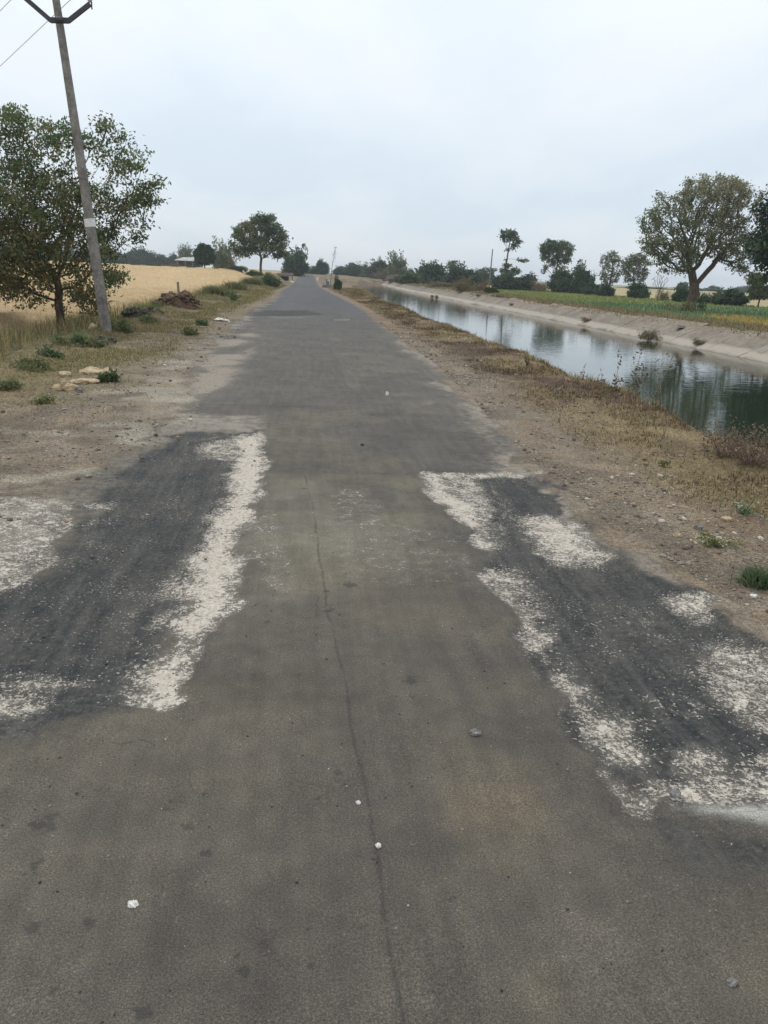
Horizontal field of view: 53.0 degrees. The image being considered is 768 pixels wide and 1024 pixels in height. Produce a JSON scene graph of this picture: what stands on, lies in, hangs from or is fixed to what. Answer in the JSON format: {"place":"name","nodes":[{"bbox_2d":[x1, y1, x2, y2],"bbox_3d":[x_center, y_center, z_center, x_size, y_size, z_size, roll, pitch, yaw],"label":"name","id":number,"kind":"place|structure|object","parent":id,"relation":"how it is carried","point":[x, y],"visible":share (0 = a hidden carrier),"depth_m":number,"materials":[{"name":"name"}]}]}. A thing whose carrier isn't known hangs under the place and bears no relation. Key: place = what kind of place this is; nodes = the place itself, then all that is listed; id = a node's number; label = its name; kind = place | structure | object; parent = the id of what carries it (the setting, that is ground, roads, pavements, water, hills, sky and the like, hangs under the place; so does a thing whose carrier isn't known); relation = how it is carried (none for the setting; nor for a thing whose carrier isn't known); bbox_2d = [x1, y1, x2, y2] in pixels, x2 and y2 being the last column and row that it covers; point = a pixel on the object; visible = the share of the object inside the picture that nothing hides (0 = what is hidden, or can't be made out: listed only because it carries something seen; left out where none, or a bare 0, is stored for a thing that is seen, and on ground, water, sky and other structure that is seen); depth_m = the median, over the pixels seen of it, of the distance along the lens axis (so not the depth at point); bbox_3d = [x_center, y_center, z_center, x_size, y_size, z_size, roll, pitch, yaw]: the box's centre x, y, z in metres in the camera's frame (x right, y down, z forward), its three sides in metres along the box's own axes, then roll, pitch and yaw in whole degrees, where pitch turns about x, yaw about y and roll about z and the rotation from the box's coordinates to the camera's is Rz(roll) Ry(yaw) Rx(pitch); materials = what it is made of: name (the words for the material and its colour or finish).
{"place":"outdoors","nodes":[
{"label":"outdoors","id":0,"kind":"place"},
{"bbox_2d":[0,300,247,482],"bbox_3d":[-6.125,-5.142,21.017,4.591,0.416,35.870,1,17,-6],"label":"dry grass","id":1,"kind":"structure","parent":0,"point":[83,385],"depth_m":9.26,"materials":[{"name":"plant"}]},
{"bbox_2d":[0,261,253,337],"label":"wheat field","id":2,"kind":"structure","parent":0,"point":[148,282],"depth_m":46.23,"materials":[{"name":"beige plant"}]},
{"bbox_2d":[0,274,285,379],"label":"verge grass","id":3,"kind":"structure","parent":0,"point":[248,298],"depth_m":17.27,"materials":[{"name":"plant"}]},
{"bbox_2d":[176,257,201,266],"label":"farm shed","id":4,"kind":"structure","parent":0,"point":[185,261],"depth_m":200.42,"materials":[{"name":"white metal"}]},
{"bbox_2d":[193,283,237,296],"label":"weed bank","id":5,"kind":"structure","parent":0,"point":[211,289],"depth_m":41.34,"materials":[{"name":"green plant"}]},
{"bbox_2d":[218,280,251,290],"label":"weed bank","id":6,"kind":"structure","parent":0,"point":[236,285],"depth_m":52.73,"materials":[{"name":"green plant"}]},
{"bbox_2d":[238,276,265,286],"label":"weed bank","id":7,"kind":"structure","parent":0,"point":[254,281],"depth_m":64.09,"materials":[{"name":"green plant"}]},
{"bbox_2d":[0,274,767,1023],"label":"road","id":8,"kind":"structure","parent":0,"point":[526,804],"depth_m":2.65,"materials":[{"name":"asphalt"}]},
{"bbox_2d":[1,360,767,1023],"bbox_3d":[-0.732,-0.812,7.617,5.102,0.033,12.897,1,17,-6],"label":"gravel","id":9,"kind":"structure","parent":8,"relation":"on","point":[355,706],"depth_m":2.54,"materials":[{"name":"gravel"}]},
{"bbox_2d":[668,789,680,797],"bbox_3d":[0.897,0.871,2.377,0.039,0.024,0.033,4,17,4],"label":"stone","id":10,"kind":"object","parent":8,"relation":"on","point":[674,793],"visible":1,"depth_m":2.37,"materials":[{"name":"stone"}]},
{"bbox_2d":[726,977,737,986],"bbox_3d":[0.787,1.063,1.740,0.026,0.017,0.020,1,17,-3],"label":"stone","id":11,"kind":"object","parent":8,"relation":"on","point":[731,982],"visible":1,"depth_m":1.74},
{"bbox_2d":[0,267,767,651],"bbox_3d":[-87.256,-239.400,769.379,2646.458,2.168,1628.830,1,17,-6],"label":"ground","id":12,"kind":"structure","parent":0,"point":[28,491],"depth_m":7.34,"materials":[{"name":"soil"}]},
{"bbox_2d":[0,377,25,390],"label":"weed","id":13,"kind":"object","parent":12,"relation":"on","point":[8,384],"visible":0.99,"depth_m":9.14,"materials":[{"name":"green plant"}]},
{"bbox_2d":[9,354,55,371],"bbox_3d":[-5.011,-2.083,10.889,0.690,0.343,0.678,1,17,-6],"label":"weed","id":14,"kind":"object","parent":12,"relation":"on","point":[24,363],"visible":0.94,"depth_m":10.93,"materials":[{"name":"green plant"}]},
{"bbox_2d":[17,393,68,404],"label":"weed","id":15,"kind":"object","parent":12,"relation":"on","point":[45,399],"visible":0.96,"depth_m":8.38,"materials":[{"name":"green plant"}]},
{"bbox_2d":[35,344,64,359],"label":"weed","id":16,"kind":"object","parent":12,"relation":"on","point":[46,351],"visible":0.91,"depth_m":12.24,"materials":[{"name":"green plant"}]},
{"bbox_2d":[24,0,111,331],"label":"utility pole","id":17,"kind":"object","parent":12,"relation":"on","point":[59,20],"visible":0.88,"depth_m":15.98,"materials":[{"name":"concrete"}]},
{"bbox_2d":[62,383,77,390],"bbox_3d":[-3.817,-1.512,9.361,0.180,0.118,0.135,-9,20,-32],"label":"rock","id":18,"kind":"object","parent":12,"relation":"on","point":[69,387],"visible":0.89,"depth_m":9.32,"materials":[{"name":"stone"}]},
{"bbox_2d":[48,327,91,346],"bbox_3d":[-5.614,-3.086,13.868,0.522,0.461,0.815,15,21,35],"label":"weed","id":19,"kind":"object","parent":12,"relation":"on","point":[79,338],"visible":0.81,"depth_m":13.87,"materials":[{"name":"green plant"}]},
{"bbox_2d":[70,378,99,383],"bbox_3d":[-3.896,-1.695,10.011,0.389,0.097,0.274,-3,18,-17],"label":"rock","id":20,"kind":"object","parent":12,"relation":"on","point":[86,381],"visible":0.87,"depth_m":9.92,"materials":[{"name":"stone"}]},
{"bbox_2d":[0,102,170,328],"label":"roadside tree","id":21,"kind":"object","parent":12,"relation":"on","point":[32,241],"visible":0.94,"depth_m":17.60,"materials":[{"name":"green plant"}]},
{"bbox_2d":[70,332,109,347],"bbox_3d":[-5.400,-3.115,14.108,0.588,0.360,0.698,9,18,21],"label":"weed","id":22,"kind":"object","parent":12,"relation":"on","point":[97,342],"visible":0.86,"depth_m":14.00,"materials":[{"name":"green plant"}]},
{"bbox_2d":[79,366,103,374],"bbox_3d":[-4.089,-1.963,10.790,0.392,0.144,0.308,1,17,-6],"label":"rock","id":23,"kind":"object","parent":12,"relation":"on","point":[90,370],"visible":0.65,"depth_m":10.70,"materials":[{"name":"stone"}]},
{"bbox_2d":[89,335,116,344],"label":"weed","id":24,"kind":"object","parent":12,"relation":"on","point":[111,340],"visible":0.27,"depth_m":14.80,"materials":[{"name":"plant"}]},
{"bbox_2d":[97,368,123,382],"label":"weed","id":25,"kind":"object","parent":12,"relation":"on","point":[108,377],"visible":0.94,"depth_m":10.15,"materials":[{"name":"green plant"}]},
{"bbox_2d":[0,283,229,356],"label":"tall grass","id":26,"kind":"structure","parent":12,"relation":"on","point":[51,328],"depth_m":17.30,"materials":[{"name":"plant"}]},
{"bbox_2d":[110,319,135,332],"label":"weed","id":27,"kind":"object","parent":12,"relation":"on","point":[123,326],"visible":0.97,"depth_m":17.23,"materials":[{"name":"green plant"}]},
{"bbox_2d":[113,251,132,263],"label":"distant tree","id":28,"kind":"object","parent":12,"relation":"on","point":[120,259],"visible":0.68,"depth_m":252.59,"materials":[{"name":"green plant"}]},
{"bbox_2d":[0,315,248,524],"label":"gravel","id":29,"kind":"structure","parent":12,"relation":"on","point":[97,449],"depth_m":8.04,"materials":[{"name":"gravel"}]},
{"bbox_2d":[124,247,138,263],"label":"distant tree","id":30,"kind":"object","parent":12,"relation":"on","point":[131,253],"visible":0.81,"depth_m":253.16,"materials":[{"name":"green plant"}]},
{"bbox_2d":[117,307,151,318],"bbox_3d":[-6.875,-5.461,21.284,0.969,0.439,0.931,1,17,-6],"label":"soil heap","id":31,"kind":"object","parent":12,"relation":"on","point":[133,311],"visible":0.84,"depth_m":21.04,"materials":[{"name":"soil"}]},
{"bbox_2d":[135,245,150,264],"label":"distant tree","id":32,"kind":"object","parent":12,"relation":"on","point":[141,258],"visible":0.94,"depth_m":253.56,"materials":[{"name":"green plant"}]},
{"bbox_2d":[137,314,162,323],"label":"weed","id":33,"kind":"object","parent":12,"relation":"on","point":[147,319],"visible":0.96,"depth_m":20.35,"materials":[{"name":"green plant"}]},
{"bbox_2d":[144,249,157,264],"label":"distant tree","id":34,"kind":"object","parent":12,"relation":"on","point":[152,257],"visible":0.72,"depth_m":254.29,"materials":[{"name":"green plant"}]},
{"bbox_2d":[156,253,167,265],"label":"distant tree","id":35,"kind":"object","parent":12,"relation":"on","point":[160,260],"visible":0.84,"depth_m":254.47,"materials":[{"name":"green plant"}]},
{"bbox_2d":[164,252,177,265],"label":"distant tree","id":36,"kind":"object","parent":12,"relation":"on","point":[171,259],"visible":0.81,"depth_m":254.78,"materials":[{"name":"green plant"}]},
{"bbox_2d":[152,290,202,308],"bbox_3d":[-7.620,-7.770,28.356,1.909,0.836,1.383,1,17,-6],"label":"soil heap","id":37,"kind":"object","parent":12,"relation":"on","point":[183,298],"visible":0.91,"depth_m":28.06,"materials":[{"name":"soil"}]},
{"bbox_2d":[176,242,192,258],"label":"tree","id":38,"kind":"object","parent":12,"relation":"on","point":[185,252],"visible":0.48,"depth_m":231.60,"materials":[{"name":"green plant"}]},
{"bbox_2d":[180,326,198,335],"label":"weed","id":39,"kind":"object","parent":12,"relation":"on","point":[188,331],"visible":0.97,"depth_m":17.50,"materials":[{"name":"green plant"}]},
{"bbox_2d":[193,318,209,325],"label":"weed","id":40,"kind":"object","parent":12,"relation":"on","point":[201,322],"visible":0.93,"depth_m":20.42,"materials":[{"name":"green plant"}]},
{"bbox_2d":[191,242,216,267],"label":"tree","id":41,"kind":"object","parent":12,"relation":"on","point":[203,253],"visible":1,"depth_m":109.37,"materials":[{"name":"green plant"}]},
{"bbox_2d":[209,235,240,268],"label":"tree","id":42,"kind":"object","parent":12,"relation":"on","point":[223,255],"visible":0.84,"depth_m":139.29,"materials":[{"name":"green plant"}]},
{"bbox_2d":[228,265,247,272],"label":"hedge bush","id":43,"kind":"object","parent":12,"relation":"on","point":[241,268],"visible":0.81,"depth_m":104.13,"materials":[{"name":"green plant"}]},
{"bbox_2d":[225,211,293,272],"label":"roadside tree","id":44,"kind":"object","parent":12,"relation":"on","point":[249,244],"visible":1,"depth_m":92.52,"materials":[{"name":"green plant"}]},
{"bbox_2d":[261,272,281,287],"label":"shrub","id":45,"kind":"object","parent":12,"relation":"on","point":[268,279],"visible":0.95,"depth_m":68.05,"materials":[{"name":"green plant"}]},
{"bbox_2d":[277,273,293,280],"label":"roadside hut","id":46,"kind":"object","parent":12,"relation":"on","point":[285,276],"visible":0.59,"depth_m":111.62,"materials":[{"name":"grey wood"}]},
{"bbox_2d":[281,243,308,275],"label":"roadside tree","id":47,"kind":"object","parent":12,"relation":"on","point":[295,264],"visible":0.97,"depth_m":155.06,"materials":[{"name":"green plant"}]},
{"bbox_2d":[311,257,329,274],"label":"roadside tree","id":48,"kind":"object","parent":12,"relation":"on","point":[321,267],"visible":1,"depth_m":203.14,"materials":[{"name":"green plant"}]},
{"bbox_2d":[333,274,341,289],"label":"roadside tree","id":49,"kind":"object","parent":12,"relation":"on","point":[337,284],"visible":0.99,"depth_m":74.56,"materials":[{"name":"green plant"}]},
{"bbox_2d":[332,266,345,274],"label":"shrub","id":50,"kind":"object","parent":12,"relation":"on","point":[338,270],"visible":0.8,"depth_m":227.81,"materials":[{"name":"green plant"}]},
{"bbox_2d":[342,261,366,276],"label":"field tree","id":51,"kind":"object","parent":12,"relation":"on","point":[352,269],"visible":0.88,"depth_m":223.71,"materials":[{"name":"green plant"}]},
{"bbox_2d":[361,257,388,277],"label":"tree","id":52,"kind":"object","parent":12,"relation":"on","point":[376,266],"visible":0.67,"depth_m":203.98,"materials":[{"name":"green plant"}]},
{"bbox_2d":[367,267,387,278],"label":"dry shrub","id":53,"kind":"object","parent":12,"relation":"on","point":[383,273],"visible":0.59,"depth_m":195.48,"materials":[{"name":"brown plant"}]},
{"bbox_2d":[385,249,408,275],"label":"tree","id":54,"kind":"object","parent":12,"relation":"on","point":[397,266],"visible":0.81,"depth_m":190.41,"materials":[{"name":"green plant"}]},
{"bbox_2d":[392,270,423,283],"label":"shrub","id":55,"kind":"object","parent":12,"relation":"on","point":[409,276],"visible":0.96,"depth_m":135.46,"materials":[{"name":"green plant"}]},
{"bbox_2d":[414,259,446,283],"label":"shrub","id":56,"kind":"object","parent":12,"relation":"on","point":[433,272],"visible":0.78,"depth_m":147.62,"materials":[{"name":"green plant"}]},
{"bbox_2d":[418,281,456,287],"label":"dry shrub","id":57,"kind":"object","parent":12,"relation":"on","point":[441,284],"visible":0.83,"depth_m":104.14,"materials":[{"name":"brown plant"}]},
{"bbox_2d":[441,260,485,285],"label":"roadside tree","id":58,"kind":"object","parent":12,"relation":"on","point":[455,272],"visible":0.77,"depth_m":134.43,"materials":[{"name":"green plant"}]},
{"bbox_2d":[472,277,492,290],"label":"dry shrub","id":59,"kind":"object","parent":12,"relation":"on","point":[480,288],"visible":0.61,"depth_m":83.20,"materials":[{"name":"brown plant"}]},
{"bbox_2d":[473,267,497,284],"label":"shrub","id":60,"kind":"object","parent":12,"relation":"on","point":[486,275],"visible":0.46,"depth_m":178.47,"materials":[{"name":"green plant"}]},
{"bbox_2d":[483,286,499,292],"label":"shrub","id":61,"kind":"object","parent":12,"relation":"on","point":[490,290],"visible":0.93,"depth_m":73.99,"materials":[{"name":"green plant"}]},
{"bbox_2d":[489,270,519,289],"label":"shrub","id":62,"kind":"object","parent":12,"relation":"on","point":[502,281],"visible":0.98,"depth_m":120.01,"materials":[{"name":"green plant"}]},
{"bbox_2d":[496,228,528,275],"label":"tree","id":63,"kind":"object","parent":12,"relation":"on","point":[510,234],"visible":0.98,"depth_m":123.38,"materials":[{"name":"green plant"}]},
{"bbox_2d":[514,271,537,290],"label":"shrub","id":64,"kind":"object","parent":12,"relation":"on","point":[524,283],"visible":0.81,"depth_m":120.34,"materials":[{"name":"green plant"}]},
{"bbox_2d":[529,277,547,291],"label":"dry shrub","id":65,"kind":"object","parent":12,"relation":"on","point":[543,288],"visible":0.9,"depth_m":117.56,"materials":[{"name":"brown plant"}]},
{"bbox_2d":[537,238,575,273],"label":"tree","id":66,"kind":"object","parent":12,"relation":"on","point":[551,248],"visible":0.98,"depth_m":117.93,"materials":[{"name":"green plant"}]},
{"bbox_2d":[352,285,760,451],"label":"lip grass","id":67,"kind":"structure","parent":12,"relation":"on","point":[537,358],"depth_m":12.76,"materials":[{"name":"plant"}]},
{"bbox_2d":[546,265,575,292],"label":"shrub","id":68,"kind":"object","parent":12,"relation":"on","point":[559,281],"visible":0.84,"depth_m":113.46,"materials":[{"name":"green plant"}]},
{"bbox_2d":[382,282,767,362],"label":"canal lining","id":69,"kind":"object","parent":12,"relation":"on","point":[753,346],"visible":0.62,"depth_m":36.34,"materials":[{"name":"concrete"}]},
{"bbox_2d":[451,276,476,291],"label":"dry shrub","id":70,"kind":"object","parent":69,"relation":"on","point":[462,285],"visible":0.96,"depth_m":81.40,"materials":[{"name":"brown plant"}]},
{"bbox_2d":[637,328,663,340],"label":"dry shrub","id":71,"kind":"object","parent":69,"relation":"on","point":[650,334],"visible":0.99,"depth_m":31.84,"materials":[{"name":"brown plant"}]},
{"bbox_2d":[392,282,767,338],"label":"bank grass","id":72,"kind":"structure","parent":12,"relation":"on","point":[716,322],"depth_m":41.45,"materials":[{"name":"plant"}]},
{"bbox_2d":[570,259,596,293],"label":"tree","id":73,"kind":"object","parent":12,"relation":"on","point":[583,277],"visible":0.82,"depth_m":109.72,"materials":[{"name":"green plant"}]},
{"bbox_2d":[581,280,600,294],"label":"shrub","id":74,"kind":"object","parent":12,"relation":"on","point":[590,288],"visible":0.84,"depth_m":106.33,"materials":[{"name":"green plant"}]},
{"bbox_2d":[594,368,612,412],"bbox_3d":[2.729,-1.511,9.575,0.237,0.562,0.157,8,18,18],"label":"dry weed","id":75,"kind":"object","parent":12,"relation":"on","point":[602,392],"visible":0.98,"depth_m":9.58,"materials":[{"name":"brown plant"}]},
{"bbox_2d":[595,282,615,296],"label":"shrub","id":76,"kind":"object","parent":12,"relation":"on","point":[606,290],"visible":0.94,"depth_m":97.58,"materials":[{"name":"green plant"}]},
{"bbox_2d":[599,250,622,285],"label":"tree","id":77,"kind":"object","parent":12,"relation":"on","point":[608,265],"visible":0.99,"depth_m":98.15,"materials":[{"name":"green plant"}]},
{"bbox_2d":[604,350,623,418],"bbox_3d":[2.749,-1.516,9.173,0.226,0.813,0.192,6,18,12],"label":"dry weed","id":78,"kind":"object","parent":12,"relation":"on","point":[614,383],"visible":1,"depth_m":9.18,"materials":[{"name":"brown plant"}]},
{"bbox_2d":[470,288,767,325],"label":"green crop","id":79,"kind":"object","parent":12,"relation":"on","point":[761,315],"visible":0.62,"depth_m":62.66,"materials":[{"name":"green plant"}]},
{"bbox_2d":[619,252,650,284],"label":"tree","id":80,"kind":"object","parent":12,"relation":"on","point":[632,261],"visible":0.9,"depth_m":95.28,"materials":[{"name":"green plant"}]},
{"bbox_2d":[625,337,649,421],"bbox_3d":[2.914,-1.528,8.910,0.249,1.005,0.216,9,18,21],"label":"dry weed","id":81,"kind":"object","parent":12,"relation":"on","point":[639,379],"visible":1,"depth_m":8.88,"materials":[{"name":"brown plant"}]},
{"bbox_2d":[625,280,651,298],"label":"shrub","id":82,"kind":"object","parent":12,"relation":"on","point":[638,290],"visible":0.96,"depth_m":94.21,"materials":[{"name":"green plant"}]},
{"bbox_2d":[632,353,677,426],"bbox_3d":[2.999,-1.387,8.586,0.404,0.905,0.302,10,19,23],"label":"dry weed","id":83,"kind":"object","parent":12,"relation":"on","point":[656,390],"visible":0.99,"depth_m":8.62,"materials":[{"name":"brown plant"}]},
{"bbox_2d":[655,290,670,300],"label":"dry shrub","id":84,"kind":"object","parent":12,"relation":"on","point":[663,295],"visible":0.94,"depth_m":85.99,"materials":[{"name":"brown plant"}]},
{"bbox_2d":[655,457,671,467],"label":"weed","id":85,"kind":"object","parent":12,"relation":"on","point":[663,463],"visible":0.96,"depth_m":6.93,"materials":[{"name":"green plant"}]},
{"bbox_2d":[658,300,702,312],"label":"weed","id":86,"kind":"object","parent":12,"relation":"on","point":[685,306],"visible":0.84,"depth_m":50.65,"materials":[{"name":"green plant"}]},
{"bbox_2d":[670,283,702,301],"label":"shrub","id":87,"kind":"object","parent":12,"relation":"on","point":[681,294],"visible":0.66,"depth_m":81.72,"materials":[{"name":"green plant"}]},
{"bbox_2d":[635,171,767,308],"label":"tree","id":88,"kind":"object","parent":12,"relation":"on","point":[728,187],"visible":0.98,"depth_m":52.18,"materials":[{"name":"green plant"}]},
{"bbox_2d":[696,292,710,303],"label":"shrub","id":89,"kind":"object","parent":12,"relation":"on","point":[705,298],"visible":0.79,"depth_m":80.18,"materials":[{"name":"green plant"}]},
{"bbox_2d":[690,530,744,548],"bbox_3d":[2.039,0.168,4.707,0.319,0.113,0.173,1,17,-6],"label":"weed","id":90,"kind":"object","parent":12,"relation":"on","point":[713,540],"visible":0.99,"depth_m":4.69,"materials":[{"name":"green plant"}]},
{"bbox_2d":[709,286,750,305],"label":"shrub","id":91,"kind":"object","parent":12,"relation":"on","point":[731,296],"visible":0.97,"depth_m":73.93,"materials":[{"name":"green plant"}]},
{"bbox_2d":[694,421,767,460],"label":"dry thicket","id":92,"kind":"object","parent":12,"relation":"on","point":[713,440],"visible":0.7,"depth_m":7.38,"materials":[{"name":"brown plant"}]},
{"bbox_2d":[708,414,767,466],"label":"dry thicket","id":93,"kind":"object","parent":12,"relation":"on","point":[752,459],"visible":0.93,"depth_m":7.00,"materials":[{"name":"brown plant"}]},
{"bbox_2d":[733,499,759,516],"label":"weed","id":94,"kind":"object","parent":12,"relation":"on","point":[747,511],"visible":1,"depth_m":5.41,"materials":[{"name":"green plant"}]},
{"bbox_2d":[730,561,767,590],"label":"grass clump","id":95,"kind":"object","parent":12,"relation":"on","point":[757,579],"visible":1,"depth_m":4.07,"materials":[{"name":"green plant"}]},
{"bbox_2d":[742,184,767,281],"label":"tree","id":96,"kind":"object","parent":12,"relation":"on","point":[758,247],"visible":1,"depth_m":46.03,"materials":[{"name":"green plant"}]},
{"bbox_2d":[746,272,767,307],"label":"tree","id":97,"kind":"object","parent":12,"relation":"on","point":[757,289],"visible":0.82,"depth_m":70.34,"materials":[{"name":"green plant"}]},
{"bbox_2d":[746,424,767,469],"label":"dry thicket","id":98,"kind":"object","parent":12,"relation":"on","point":[762,459],"visible":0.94,"depth_m":6.89,"materials":[{"name":"brown plant"}]},
{"bbox_2d":[0,0,767,288],"label":"sky","id":99,"kind":"structure","parent":0,"point":[426,130],"materials":[{"name":"white"}]},
{"bbox_2d":[3,434,766,795],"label":"gravel","id":100,"kind":"structure","parent":0,"point":[461,514],"depth_m":4.08,"materials":[{"name":"gravel"}]},
{"bbox_2d":[326,287,767,540],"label":"dry grass","id":101,"kind":"structure","parent":0,"point":[388,311],"depth_m":10.29,"materials":[{"name":"plant"}]},
{"bbox_2d":[363,284,767,448],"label":"canal water","id":102,"kind":"structure","parent":0,"point":[700,389],"depth_m":23.54,"materials":[{"name":"liquid"}]},
{"bbox_2d":[380,322,767,622],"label":"gravel","id":103,"kind":"structure","parent":0,"point":[687,546],"depth_m":6.03,"materials":[{"name":"gravel"}]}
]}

